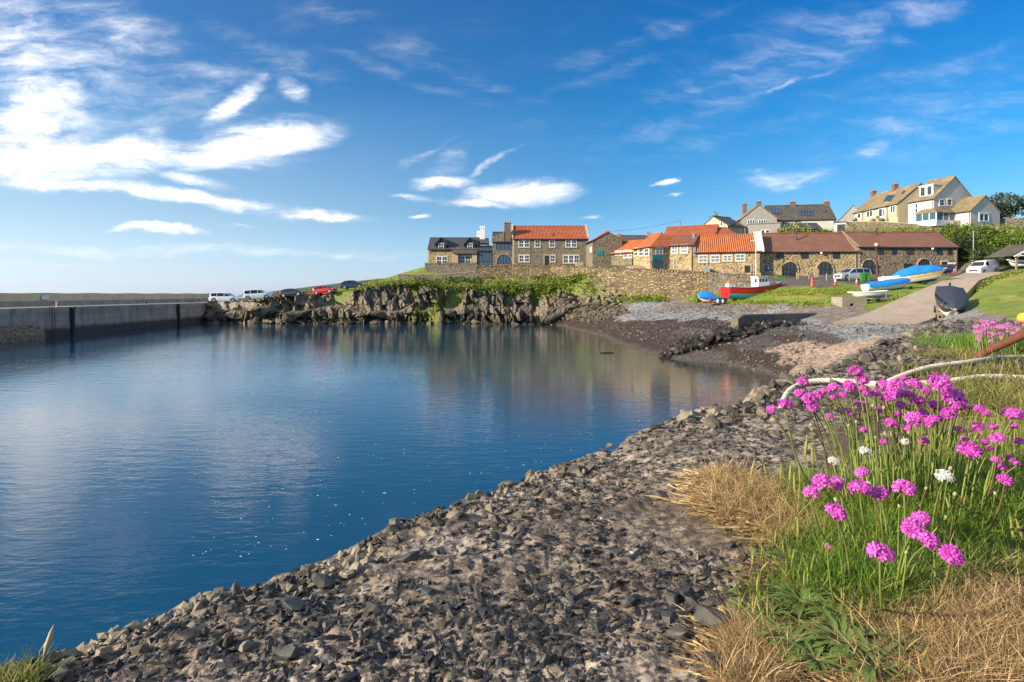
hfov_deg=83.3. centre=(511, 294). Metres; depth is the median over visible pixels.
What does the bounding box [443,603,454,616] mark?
stone
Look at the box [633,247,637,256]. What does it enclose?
window
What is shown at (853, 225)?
hill wall
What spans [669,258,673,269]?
doorway
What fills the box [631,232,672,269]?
yard house
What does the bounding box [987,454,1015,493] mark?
thrift flower
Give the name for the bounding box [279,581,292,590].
stone
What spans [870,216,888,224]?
shrub
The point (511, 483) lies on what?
stone
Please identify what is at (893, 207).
window
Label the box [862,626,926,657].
plantain
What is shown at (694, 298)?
wall foot weeds
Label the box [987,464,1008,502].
thrift flower
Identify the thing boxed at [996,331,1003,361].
thrift flower
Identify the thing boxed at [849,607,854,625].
plantain spike
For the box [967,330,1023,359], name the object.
rusty bar
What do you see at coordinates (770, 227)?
flat garage
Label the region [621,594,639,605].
stone
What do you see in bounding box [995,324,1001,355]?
thrift flower
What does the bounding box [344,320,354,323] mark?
boulder
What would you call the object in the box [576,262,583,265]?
crate
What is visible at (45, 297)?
notice board
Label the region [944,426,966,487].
thrift flower
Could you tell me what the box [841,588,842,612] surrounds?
plantain spike
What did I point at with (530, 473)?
stone
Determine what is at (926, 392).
thrift flower
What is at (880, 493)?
thrift flower
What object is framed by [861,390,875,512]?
thrift flower
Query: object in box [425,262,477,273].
garden wall
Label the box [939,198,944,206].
window
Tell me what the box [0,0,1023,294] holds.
sky
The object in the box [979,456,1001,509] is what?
thrift flower
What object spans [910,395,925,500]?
thrift flower
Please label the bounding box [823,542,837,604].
thrift flower
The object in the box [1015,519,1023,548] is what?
plantain spike
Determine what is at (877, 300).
launching trailer
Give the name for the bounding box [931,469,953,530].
thrift flower
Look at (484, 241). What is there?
white chimney house
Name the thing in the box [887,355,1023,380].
mooring rope
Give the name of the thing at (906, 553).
thrift bud
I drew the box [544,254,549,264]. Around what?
door
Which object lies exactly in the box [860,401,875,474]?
thrift flower
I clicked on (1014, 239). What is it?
bush
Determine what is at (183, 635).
stone
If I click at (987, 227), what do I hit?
bush
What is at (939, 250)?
window
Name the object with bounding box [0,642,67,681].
corner grass
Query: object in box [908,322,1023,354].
thrift foliage
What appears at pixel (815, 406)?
thrift flower
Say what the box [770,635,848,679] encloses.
plantain
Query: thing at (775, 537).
plantain spike
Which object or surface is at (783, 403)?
thrift flower
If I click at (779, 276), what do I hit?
green planter
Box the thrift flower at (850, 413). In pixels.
[847,410,859,479]
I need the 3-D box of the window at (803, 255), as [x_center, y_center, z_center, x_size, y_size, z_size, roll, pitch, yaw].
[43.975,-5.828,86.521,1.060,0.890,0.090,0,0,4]
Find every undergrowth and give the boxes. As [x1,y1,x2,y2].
[936,222,1023,250]
[958,241,1023,262]
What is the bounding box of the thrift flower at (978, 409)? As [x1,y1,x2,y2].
[955,404,985,500]
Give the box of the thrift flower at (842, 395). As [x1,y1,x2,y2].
[837,391,859,498]
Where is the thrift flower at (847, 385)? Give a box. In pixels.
[842,380,864,507]
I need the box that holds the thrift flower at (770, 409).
[766,405,807,501]
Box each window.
[436,255,447,263]
[438,243,443,248]
[458,255,471,263]
[467,243,472,247]
[479,247,491,249]
[479,251,491,260]
[479,261,491,265]
[496,244,510,249]
[496,253,511,263]
[518,239,529,247]
[518,254,529,262]
[534,239,540,247]
[549,239,555,247]
[550,254,555,262]
[562,254,579,263]
[565,239,576,247]
[623,249,628,258]
[628,250,632,258]
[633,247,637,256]
[638,248,643,256]
[644,248,648,256]
[655,247,663,254]
[671,244,677,254]
[680,246,687,253]
[698,254,707,262]
[710,254,720,262]
[722,254,732,261]
[735,253,745,261]
[777,253,783,257]
[801,252,808,257]
[833,252,839,257]
[866,210,872,217]
[877,248,882,253]
[878,207,882,217]
[890,205,895,213]
[904,263,911,268]
[907,248,912,253]
[916,258,931,264]
[937,248,941,253]
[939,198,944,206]
[946,198,952,205]
[979,212,989,221]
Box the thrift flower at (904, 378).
[899,375,907,474]
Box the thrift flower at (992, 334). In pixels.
[988,332,995,355]
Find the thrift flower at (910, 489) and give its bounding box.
[890,479,916,561]
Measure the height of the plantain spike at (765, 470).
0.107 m
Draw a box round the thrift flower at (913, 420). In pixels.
[904,411,921,501]
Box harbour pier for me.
[0,293,209,337]
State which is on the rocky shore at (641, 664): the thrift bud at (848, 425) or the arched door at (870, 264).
the thrift bud at (848, 425)
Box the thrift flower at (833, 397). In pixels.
[829,393,857,482]
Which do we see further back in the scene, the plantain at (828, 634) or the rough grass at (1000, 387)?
the rough grass at (1000, 387)
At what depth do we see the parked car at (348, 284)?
103.12 m
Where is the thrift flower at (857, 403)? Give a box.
[853,400,867,480]
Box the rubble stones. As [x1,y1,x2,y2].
[566,300,629,322]
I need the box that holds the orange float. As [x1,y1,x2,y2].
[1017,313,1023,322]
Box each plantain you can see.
[743,595,804,626]
[748,614,830,665]
[761,579,838,624]
[765,541,811,571]
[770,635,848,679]
[794,593,865,628]
[795,605,895,669]
[821,622,928,681]
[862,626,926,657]
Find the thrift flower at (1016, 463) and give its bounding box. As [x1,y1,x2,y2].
[984,461,1021,505]
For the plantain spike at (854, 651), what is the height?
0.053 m
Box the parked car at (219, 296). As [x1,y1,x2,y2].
[208,292,241,301]
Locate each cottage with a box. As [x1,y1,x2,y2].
[616,231,650,240]
[703,215,745,233]
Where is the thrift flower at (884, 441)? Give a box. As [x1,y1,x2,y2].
[879,438,889,504]
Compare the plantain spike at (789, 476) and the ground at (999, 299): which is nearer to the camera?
the plantain spike at (789, 476)
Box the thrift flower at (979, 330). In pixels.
[976,329,982,347]
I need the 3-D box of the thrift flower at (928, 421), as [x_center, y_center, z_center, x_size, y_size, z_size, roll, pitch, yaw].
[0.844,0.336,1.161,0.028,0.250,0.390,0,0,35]
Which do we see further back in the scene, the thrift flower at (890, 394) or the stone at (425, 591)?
the thrift flower at (890, 394)
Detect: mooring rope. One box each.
[778,374,1023,407]
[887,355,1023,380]
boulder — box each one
[248,320,258,323]
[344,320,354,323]
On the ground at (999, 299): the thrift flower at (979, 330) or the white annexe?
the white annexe
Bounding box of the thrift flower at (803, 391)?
[793,388,833,490]
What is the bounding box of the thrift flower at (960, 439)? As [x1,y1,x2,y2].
[953,404,971,489]
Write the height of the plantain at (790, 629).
0.020 m
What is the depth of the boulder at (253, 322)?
98.16 m
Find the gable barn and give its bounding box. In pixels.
[584,231,623,266]
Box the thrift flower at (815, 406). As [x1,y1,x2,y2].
[806,401,830,498]
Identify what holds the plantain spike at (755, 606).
on the rocky shore at (641, 664)
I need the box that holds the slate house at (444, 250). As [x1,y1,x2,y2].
[427,237,479,263]
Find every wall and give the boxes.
[274,280,378,295]
[398,271,475,278]
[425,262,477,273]
[476,265,577,278]
[578,266,706,298]
[707,272,750,294]
[731,313,816,328]
[846,221,918,230]
[925,226,998,229]
[1000,218,1023,226]
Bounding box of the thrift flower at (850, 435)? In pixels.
[840,408,855,466]
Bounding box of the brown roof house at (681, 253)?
[668,234,699,269]
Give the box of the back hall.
[664,224,718,235]
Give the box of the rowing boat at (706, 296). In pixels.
[696,291,726,302]
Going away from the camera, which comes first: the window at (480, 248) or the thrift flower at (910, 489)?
the thrift flower at (910, 489)
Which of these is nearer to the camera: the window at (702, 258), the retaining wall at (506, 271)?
the window at (702, 258)
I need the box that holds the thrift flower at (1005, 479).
[981,473,1014,531]
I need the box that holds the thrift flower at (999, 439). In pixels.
[979,432,1006,504]
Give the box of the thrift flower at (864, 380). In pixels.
[855,375,874,448]
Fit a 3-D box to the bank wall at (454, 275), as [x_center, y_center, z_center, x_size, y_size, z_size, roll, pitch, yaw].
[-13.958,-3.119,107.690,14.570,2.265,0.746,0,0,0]
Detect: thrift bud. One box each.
[809,423,840,504]
[811,428,832,503]
[834,497,845,554]
[847,424,858,502]
[855,420,864,503]
[871,404,878,484]
[874,436,879,511]
[882,406,895,488]
[897,504,900,569]
[898,550,907,604]
[904,515,947,594]
[907,431,912,499]
[915,486,927,543]
[917,502,920,548]
[935,469,939,544]
[940,466,952,536]
[947,492,956,544]
[980,491,996,522]
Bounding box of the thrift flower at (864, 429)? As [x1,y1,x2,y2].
[860,427,870,478]
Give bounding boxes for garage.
[744,222,780,233]
[833,221,846,231]
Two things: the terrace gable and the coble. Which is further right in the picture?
the coble
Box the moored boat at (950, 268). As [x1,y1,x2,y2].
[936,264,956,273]
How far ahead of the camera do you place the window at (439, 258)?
112.96 m
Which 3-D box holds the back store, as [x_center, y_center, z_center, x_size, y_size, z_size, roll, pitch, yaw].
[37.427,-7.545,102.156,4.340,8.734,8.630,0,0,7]
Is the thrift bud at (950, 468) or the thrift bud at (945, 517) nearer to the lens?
the thrift bud at (945, 517)
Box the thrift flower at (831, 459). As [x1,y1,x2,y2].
[827,456,846,532]
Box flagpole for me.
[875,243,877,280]
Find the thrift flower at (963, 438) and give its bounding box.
[948,435,966,500]
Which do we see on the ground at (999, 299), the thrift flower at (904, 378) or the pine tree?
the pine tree
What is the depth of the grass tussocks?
65.24 m
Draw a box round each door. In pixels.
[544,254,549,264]
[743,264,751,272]
[781,261,798,276]
[816,261,833,274]
[837,224,844,231]
[861,259,875,273]
[940,260,948,273]
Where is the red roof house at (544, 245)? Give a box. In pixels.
[512,224,588,265]
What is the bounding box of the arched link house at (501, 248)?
[492,221,511,265]
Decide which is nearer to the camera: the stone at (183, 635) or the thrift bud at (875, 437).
the stone at (183, 635)
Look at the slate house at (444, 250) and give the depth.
113.00 m
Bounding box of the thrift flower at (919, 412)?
[915,409,929,488]
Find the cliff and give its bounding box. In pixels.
[188,283,601,324]
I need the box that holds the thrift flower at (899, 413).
[894,411,902,499]
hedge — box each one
[775,221,812,232]
[805,228,840,231]
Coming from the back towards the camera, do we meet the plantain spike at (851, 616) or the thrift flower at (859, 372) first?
the thrift flower at (859, 372)
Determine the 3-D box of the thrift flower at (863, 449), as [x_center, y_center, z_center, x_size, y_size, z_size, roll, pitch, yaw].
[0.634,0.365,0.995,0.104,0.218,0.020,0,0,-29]
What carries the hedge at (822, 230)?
on the ground at (999, 299)
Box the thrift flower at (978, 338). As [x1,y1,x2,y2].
[975,337,981,362]
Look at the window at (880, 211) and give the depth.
121.07 m
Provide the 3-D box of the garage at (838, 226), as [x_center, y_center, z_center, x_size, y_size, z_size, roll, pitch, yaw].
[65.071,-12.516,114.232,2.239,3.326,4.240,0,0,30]
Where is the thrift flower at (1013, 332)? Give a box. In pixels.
[1010,331,1016,361]
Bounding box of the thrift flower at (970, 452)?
[955,440,982,507]
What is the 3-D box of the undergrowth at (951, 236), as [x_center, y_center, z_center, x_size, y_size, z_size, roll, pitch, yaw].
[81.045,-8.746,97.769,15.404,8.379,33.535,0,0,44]
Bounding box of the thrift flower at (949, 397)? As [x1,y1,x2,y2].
[932,388,965,484]
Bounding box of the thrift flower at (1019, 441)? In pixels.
[995,437,1023,501]
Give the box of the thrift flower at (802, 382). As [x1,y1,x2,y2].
[796,377,842,478]
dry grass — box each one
[645,454,877,564]
[649,535,1023,681]
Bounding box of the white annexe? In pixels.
[951,195,1001,226]
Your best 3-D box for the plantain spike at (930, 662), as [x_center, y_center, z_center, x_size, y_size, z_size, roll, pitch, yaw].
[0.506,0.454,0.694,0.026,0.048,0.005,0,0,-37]
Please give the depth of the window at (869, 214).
124.48 m
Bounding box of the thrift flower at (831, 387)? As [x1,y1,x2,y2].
[827,383,856,459]
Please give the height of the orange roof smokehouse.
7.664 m
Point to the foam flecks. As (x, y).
(318, 495)
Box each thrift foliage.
[724,434,1023,626]
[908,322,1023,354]
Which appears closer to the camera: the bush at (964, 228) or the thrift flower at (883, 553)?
the thrift flower at (883, 553)
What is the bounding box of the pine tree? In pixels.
[988,192,1023,217]
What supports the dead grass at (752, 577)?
on the rocky shore at (641, 664)
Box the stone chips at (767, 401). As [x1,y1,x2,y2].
[656,324,1023,431]
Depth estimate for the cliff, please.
99.85 m
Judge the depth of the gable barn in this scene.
99.12 m
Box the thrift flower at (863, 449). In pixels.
[858,446,887,540]
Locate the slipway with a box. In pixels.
[834,272,1003,325]
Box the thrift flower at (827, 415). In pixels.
[824,413,849,482]
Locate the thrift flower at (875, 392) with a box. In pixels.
[869,389,882,513]
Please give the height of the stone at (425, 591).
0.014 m
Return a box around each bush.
[930,222,960,235]
[948,231,974,254]
[954,223,982,237]
[956,222,1004,234]
[963,233,988,245]
[967,244,1008,262]
[970,232,1010,247]
[985,256,1023,262]
[989,223,1023,235]
[990,230,1023,245]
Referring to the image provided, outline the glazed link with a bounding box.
[478,246,491,266]
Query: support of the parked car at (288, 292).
on the ground at (999, 299)
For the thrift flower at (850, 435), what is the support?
on the rocky shore at (641, 664)
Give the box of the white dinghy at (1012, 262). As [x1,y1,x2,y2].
[1006,259,1023,266]
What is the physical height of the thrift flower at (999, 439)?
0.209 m
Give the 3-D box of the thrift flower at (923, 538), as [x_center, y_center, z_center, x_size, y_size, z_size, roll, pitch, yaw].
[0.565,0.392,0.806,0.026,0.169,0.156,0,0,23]
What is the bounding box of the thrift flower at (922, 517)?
[899,510,931,585]
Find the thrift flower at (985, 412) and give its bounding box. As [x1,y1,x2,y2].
[964,410,990,508]
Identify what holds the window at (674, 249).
in the brown roof house at (681, 253)
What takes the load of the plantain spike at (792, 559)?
on the rocky shore at (641, 664)
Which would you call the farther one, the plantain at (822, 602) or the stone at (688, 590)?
the stone at (688, 590)
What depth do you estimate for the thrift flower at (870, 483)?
1.02 m
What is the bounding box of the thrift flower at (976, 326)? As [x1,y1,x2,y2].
[973,324,979,350]
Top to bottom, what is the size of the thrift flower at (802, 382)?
0.306 m
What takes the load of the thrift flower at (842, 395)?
on the rocky shore at (641, 664)
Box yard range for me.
[609,239,644,265]
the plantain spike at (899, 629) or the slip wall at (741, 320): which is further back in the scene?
the slip wall at (741, 320)
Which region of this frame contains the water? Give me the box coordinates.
[0,295,779,665]
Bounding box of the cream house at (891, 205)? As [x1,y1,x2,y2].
[852,182,922,222]
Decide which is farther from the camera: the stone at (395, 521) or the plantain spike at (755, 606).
the stone at (395, 521)
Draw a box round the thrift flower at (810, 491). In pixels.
[802,485,830,542]
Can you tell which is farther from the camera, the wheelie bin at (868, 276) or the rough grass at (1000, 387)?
the wheelie bin at (868, 276)
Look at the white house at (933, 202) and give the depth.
109.32 m
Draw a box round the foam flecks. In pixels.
[197,426,597,556]
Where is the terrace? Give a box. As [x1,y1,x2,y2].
[755,200,836,232]
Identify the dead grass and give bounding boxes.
[719,546,1023,681]
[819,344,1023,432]
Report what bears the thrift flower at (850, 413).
on the rocky shore at (641, 664)
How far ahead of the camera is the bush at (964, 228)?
94.71 m
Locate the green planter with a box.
[775,275,784,277]
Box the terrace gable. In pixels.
[837,204,858,221]
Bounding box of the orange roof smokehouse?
[692,231,763,275]
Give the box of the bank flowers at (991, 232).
[943,222,1022,244]
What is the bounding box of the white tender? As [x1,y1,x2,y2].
[847,290,888,296]
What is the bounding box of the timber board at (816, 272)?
[814,268,818,276]
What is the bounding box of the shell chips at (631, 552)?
[155,445,824,660]
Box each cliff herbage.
[353,270,596,299]
[357,272,580,297]
[414,270,581,292]
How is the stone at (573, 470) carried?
on the rocky shore at (641, 664)
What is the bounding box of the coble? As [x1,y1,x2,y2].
[934,283,968,320]
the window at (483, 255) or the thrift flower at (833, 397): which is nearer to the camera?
the thrift flower at (833, 397)
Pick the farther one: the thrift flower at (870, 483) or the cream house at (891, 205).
the cream house at (891, 205)
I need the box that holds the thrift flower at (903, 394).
[897,389,907,496]
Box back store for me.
[716,227,735,233]
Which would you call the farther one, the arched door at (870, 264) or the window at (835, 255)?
the window at (835, 255)
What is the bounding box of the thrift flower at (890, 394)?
[883,388,900,492]
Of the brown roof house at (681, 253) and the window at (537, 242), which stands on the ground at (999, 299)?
the brown roof house at (681, 253)
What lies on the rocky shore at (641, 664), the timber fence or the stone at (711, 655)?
the stone at (711, 655)
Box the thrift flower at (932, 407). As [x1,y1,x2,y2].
[927,400,940,493]
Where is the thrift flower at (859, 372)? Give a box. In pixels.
[846,365,873,490]
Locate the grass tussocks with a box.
[256,269,1023,305]
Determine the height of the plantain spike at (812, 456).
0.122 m
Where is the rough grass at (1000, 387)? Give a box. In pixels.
[823,343,1023,425]
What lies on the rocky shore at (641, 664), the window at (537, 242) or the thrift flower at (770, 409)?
the thrift flower at (770, 409)
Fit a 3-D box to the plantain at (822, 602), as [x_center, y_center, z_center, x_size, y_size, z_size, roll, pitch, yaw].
[0.468,0.457,0.832,0.089,0.019,0.101,0,0,-41]
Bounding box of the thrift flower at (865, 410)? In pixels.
[861,408,885,503]
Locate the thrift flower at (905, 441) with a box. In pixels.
[900,438,910,496]
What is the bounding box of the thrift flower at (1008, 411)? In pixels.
[980,407,1023,515]
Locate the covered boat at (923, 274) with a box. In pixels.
[877,265,947,284]
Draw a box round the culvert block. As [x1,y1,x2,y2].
[831,297,866,306]
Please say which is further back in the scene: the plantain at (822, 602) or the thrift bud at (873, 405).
the thrift bud at (873, 405)
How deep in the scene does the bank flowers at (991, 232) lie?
97.21 m
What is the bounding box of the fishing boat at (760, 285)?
[720,276,782,300]
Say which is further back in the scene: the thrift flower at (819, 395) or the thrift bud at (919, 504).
the thrift flower at (819, 395)
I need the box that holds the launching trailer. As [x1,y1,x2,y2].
[867,291,899,302]
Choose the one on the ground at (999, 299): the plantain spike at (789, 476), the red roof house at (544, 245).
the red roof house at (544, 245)
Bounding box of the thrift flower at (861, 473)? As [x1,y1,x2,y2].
[854,467,885,543]
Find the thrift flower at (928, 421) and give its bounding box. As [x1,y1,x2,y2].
[922,415,941,490]
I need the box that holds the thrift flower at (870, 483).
[866,481,881,537]
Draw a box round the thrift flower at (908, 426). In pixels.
[901,423,910,466]
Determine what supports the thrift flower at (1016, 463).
on the rocky shore at (641, 664)
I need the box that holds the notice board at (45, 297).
[42,295,48,299]
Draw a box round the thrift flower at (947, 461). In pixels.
[939,427,961,508]
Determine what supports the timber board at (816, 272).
on the ground at (999, 299)
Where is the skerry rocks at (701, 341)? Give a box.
[658,318,806,358]
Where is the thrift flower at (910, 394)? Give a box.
[904,389,914,495]
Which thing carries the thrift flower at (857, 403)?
on the rocky shore at (641, 664)
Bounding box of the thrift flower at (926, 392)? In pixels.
[919,387,930,493]
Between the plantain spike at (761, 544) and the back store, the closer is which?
the plantain spike at (761, 544)
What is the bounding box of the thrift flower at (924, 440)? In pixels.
[919,437,929,495]
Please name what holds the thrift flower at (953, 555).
on the rocky shore at (641, 664)
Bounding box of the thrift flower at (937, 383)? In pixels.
[927,373,953,503]
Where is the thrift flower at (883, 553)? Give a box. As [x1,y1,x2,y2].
[864,541,894,609]
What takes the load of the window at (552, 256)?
in the red roof house at (544, 245)
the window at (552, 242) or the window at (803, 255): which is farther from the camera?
the window at (552, 242)
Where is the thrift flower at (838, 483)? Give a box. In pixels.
[827,475,855,548]
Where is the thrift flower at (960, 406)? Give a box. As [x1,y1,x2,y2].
[946,401,966,477]
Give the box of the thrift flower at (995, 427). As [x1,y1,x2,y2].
[969,423,998,506]
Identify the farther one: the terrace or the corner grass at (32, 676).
the terrace
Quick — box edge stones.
[0,318,1023,681]
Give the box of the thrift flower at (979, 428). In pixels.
[959,422,984,519]
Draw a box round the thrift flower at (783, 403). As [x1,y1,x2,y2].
[777,399,819,491]
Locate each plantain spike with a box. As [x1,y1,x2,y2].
[738,597,740,615]
[748,459,755,499]
[749,550,754,579]
[753,595,757,617]
[755,535,764,562]
[755,573,758,605]
[759,560,768,581]
[762,459,766,489]
[765,598,768,620]
[772,528,776,557]
[777,464,781,498]
[787,463,791,494]
[790,549,794,574]
[793,473,798,509]
[796,517,799,543]
[798,466,801,495]
[803,570,805,589]
[804,434,807,465]
[809,553,814,574]
[810,444,814,474]
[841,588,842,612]
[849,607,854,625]
[851,644,856,661]
[857,597,863,623]
[897,617,900,638]
[912,456,918,483]
[921,647,928,664]
[927,656,935,674]
[945,497,950,522]
[963,488,966,520]
[1009,516,1014,550]
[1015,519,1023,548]
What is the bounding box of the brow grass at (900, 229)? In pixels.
[833,226,938,231]
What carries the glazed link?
on the ground at (999, 299)
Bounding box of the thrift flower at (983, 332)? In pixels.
[980,323,986,347]
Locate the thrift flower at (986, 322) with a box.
[982,320,989,345]
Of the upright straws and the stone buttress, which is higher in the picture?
the stone buttress
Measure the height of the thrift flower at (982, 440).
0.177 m
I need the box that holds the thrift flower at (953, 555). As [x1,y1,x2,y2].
[914,543,964,612]
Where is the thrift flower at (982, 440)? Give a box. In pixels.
[970,438,988,510]
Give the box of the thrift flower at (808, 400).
[801,393,840,499]
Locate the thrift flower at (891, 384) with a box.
[884,378,902,496]
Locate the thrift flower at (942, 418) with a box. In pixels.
[929,414,949,496]
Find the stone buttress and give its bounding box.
[0,323,45,342]
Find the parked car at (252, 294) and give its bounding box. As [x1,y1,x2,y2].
[242,289,273,299]
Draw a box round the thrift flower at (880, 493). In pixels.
[870,486,890,544]
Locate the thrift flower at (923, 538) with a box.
[901,530,940,587]
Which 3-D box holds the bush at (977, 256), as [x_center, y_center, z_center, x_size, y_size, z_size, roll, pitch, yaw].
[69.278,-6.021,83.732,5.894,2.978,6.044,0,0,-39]
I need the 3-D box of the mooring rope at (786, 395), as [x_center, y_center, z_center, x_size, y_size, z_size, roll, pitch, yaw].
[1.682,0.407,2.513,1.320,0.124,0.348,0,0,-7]
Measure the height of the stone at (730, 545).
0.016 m
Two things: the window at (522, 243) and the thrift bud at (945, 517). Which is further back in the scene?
the window at (522, 243)
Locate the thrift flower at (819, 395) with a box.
[812,391,847,502]
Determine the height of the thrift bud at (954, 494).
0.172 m
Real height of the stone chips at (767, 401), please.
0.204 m
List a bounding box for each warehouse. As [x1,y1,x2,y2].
[761,230,858,276]
[840,228,959,273]
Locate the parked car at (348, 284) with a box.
[340,280,363,288]
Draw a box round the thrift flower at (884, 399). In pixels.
[881,393,901,496]
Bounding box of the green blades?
[705,543,1023,668]
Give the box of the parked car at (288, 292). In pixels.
[279,288,306,296]
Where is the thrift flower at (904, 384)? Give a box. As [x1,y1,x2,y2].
[896,380,906,459]
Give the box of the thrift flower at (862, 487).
[847,479,872,544]
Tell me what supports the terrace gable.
on the ground at (999, 299)
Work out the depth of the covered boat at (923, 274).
70.14 m
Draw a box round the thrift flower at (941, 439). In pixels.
[938,389,952,488]
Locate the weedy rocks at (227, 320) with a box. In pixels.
[207,314,581,324]
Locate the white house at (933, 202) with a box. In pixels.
[907,175,971,225]
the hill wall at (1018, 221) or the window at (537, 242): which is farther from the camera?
the window at (537, 242)
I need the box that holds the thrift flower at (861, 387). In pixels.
[858,384,877,504]
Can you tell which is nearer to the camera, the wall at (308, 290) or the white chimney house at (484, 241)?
the wall at (308, 290)
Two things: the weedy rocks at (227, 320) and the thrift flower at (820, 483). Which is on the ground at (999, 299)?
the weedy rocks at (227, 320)
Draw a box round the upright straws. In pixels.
[694,451,738,479]
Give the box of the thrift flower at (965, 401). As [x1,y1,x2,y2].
[946,398,967,482]
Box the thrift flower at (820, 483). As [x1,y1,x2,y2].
[810,472,858,559]
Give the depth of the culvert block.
58.59 m
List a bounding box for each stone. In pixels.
[173,630,199,639]
[277,645,297,659]
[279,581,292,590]
[282,596,305,612]
[311,572,332,588]
[365,601,383,613]
[389,517,399,525]
[397,550,419,561]
[419,586,432,595]
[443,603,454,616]
[501,480,514,486]
[516,563,532,571]
[525,469,535,479]
[566,464,580,476]
[590,534,601,540]
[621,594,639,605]
[661,610,674,623]
[665,592,677,605]
[666,624,691,638]
[678,585,694,596]
[690,629,705,636]
[693,606,733,630]
[702,652,724,668]
[705,595,719,606]
[727,540,735,549]
[737,553,746,560]
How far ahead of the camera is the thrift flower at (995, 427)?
1.14 m
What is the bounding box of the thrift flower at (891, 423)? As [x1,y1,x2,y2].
[883,417,899,499]
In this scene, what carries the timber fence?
on the ground at (999, 299)
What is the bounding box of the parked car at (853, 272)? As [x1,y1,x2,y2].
[833,268,871,279]
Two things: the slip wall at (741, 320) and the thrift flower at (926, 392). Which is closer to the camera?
the thrift flower at (926, 392)
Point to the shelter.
(1016, 252)
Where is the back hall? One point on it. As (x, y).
(709, 229)
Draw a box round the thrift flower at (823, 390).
[819,387,846,487]
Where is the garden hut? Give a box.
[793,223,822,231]
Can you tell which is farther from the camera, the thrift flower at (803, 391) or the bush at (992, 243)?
the bush at (992, 243)
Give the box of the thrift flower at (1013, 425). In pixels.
[981,422,1018,498]
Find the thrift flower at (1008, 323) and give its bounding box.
[1004,322,1012,352]
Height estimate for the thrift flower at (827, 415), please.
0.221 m
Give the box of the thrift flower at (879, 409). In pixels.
[874,406,887,487]
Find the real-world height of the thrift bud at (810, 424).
0.241 m
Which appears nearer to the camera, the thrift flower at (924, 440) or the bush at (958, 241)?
the thrift flower at (924, 440)
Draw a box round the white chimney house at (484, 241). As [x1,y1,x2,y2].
[476,226,488,245]
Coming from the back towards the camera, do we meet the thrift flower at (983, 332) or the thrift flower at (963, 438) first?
the thrift flower at (983, 332)
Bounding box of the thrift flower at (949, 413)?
[933,405,958,505]
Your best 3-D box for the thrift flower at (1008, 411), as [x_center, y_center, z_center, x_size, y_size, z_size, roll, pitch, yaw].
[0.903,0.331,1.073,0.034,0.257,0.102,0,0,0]
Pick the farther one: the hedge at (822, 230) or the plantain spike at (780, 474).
the hedge at (822, 230)
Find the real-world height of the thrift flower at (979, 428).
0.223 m
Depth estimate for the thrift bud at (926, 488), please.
0.92 m
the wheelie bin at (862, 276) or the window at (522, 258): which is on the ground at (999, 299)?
the wheelie bin at (862, 276)
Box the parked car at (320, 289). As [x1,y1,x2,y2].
[312,285,336,293]
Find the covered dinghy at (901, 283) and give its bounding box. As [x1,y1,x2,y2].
[860,278,912,290]
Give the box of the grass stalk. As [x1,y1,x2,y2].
[38,624,53,667]
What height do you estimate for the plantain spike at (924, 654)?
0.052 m
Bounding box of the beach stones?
[576,303,955,375]
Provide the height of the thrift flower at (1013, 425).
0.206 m
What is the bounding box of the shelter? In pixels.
[986,244,1023,269]
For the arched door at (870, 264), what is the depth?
86.02 m
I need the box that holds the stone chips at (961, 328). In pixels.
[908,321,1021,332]
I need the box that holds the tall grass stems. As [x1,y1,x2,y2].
[783,400,1023,519]
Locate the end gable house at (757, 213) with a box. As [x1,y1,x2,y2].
[736,202,777,233]
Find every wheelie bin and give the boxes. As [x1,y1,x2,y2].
[859,273,865,281]
[864,273,870,281]
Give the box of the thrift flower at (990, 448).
[974,445,993,487]
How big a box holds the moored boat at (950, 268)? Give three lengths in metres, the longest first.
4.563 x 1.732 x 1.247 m
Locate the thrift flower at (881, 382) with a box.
[875,379,889,488]
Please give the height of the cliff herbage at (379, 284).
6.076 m
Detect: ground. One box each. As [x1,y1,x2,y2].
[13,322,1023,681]
[201,225,1023,377]
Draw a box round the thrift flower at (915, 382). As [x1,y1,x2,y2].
[906,378,922,481]
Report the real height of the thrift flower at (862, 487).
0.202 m
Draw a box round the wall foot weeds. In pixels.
[595,275,720,303]
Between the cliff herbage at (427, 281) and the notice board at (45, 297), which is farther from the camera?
the cliff herbage at (427, 281)
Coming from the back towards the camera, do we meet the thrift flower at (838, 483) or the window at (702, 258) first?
the window at (702, 258)
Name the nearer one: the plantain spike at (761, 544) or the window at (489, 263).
the plantain spike at (761, 544)
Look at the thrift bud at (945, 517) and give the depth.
0.86 m
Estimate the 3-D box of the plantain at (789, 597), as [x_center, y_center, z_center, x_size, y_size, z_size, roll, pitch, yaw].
[0.435,0.461,0.871,0.122,0.020,0.112,0,0,0]
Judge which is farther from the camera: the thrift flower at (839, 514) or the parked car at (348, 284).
the parked car at (348, 284)
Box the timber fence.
[953,220,960,226]
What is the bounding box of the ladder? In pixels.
[49,306,55,336]
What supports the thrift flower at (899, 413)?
on the rocky shore at (641, 664)
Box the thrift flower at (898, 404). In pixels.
[895,401,906,476]
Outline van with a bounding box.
[966,259,998,272]
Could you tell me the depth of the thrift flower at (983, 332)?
3.21 m
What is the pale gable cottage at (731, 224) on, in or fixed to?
on the ground at (999, 299)
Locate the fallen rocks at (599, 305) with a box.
[509,289,623,316]
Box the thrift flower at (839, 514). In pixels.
[824,502,850,577]
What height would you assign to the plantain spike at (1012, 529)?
0.076 m
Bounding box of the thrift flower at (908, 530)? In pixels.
[895,517,925,587]

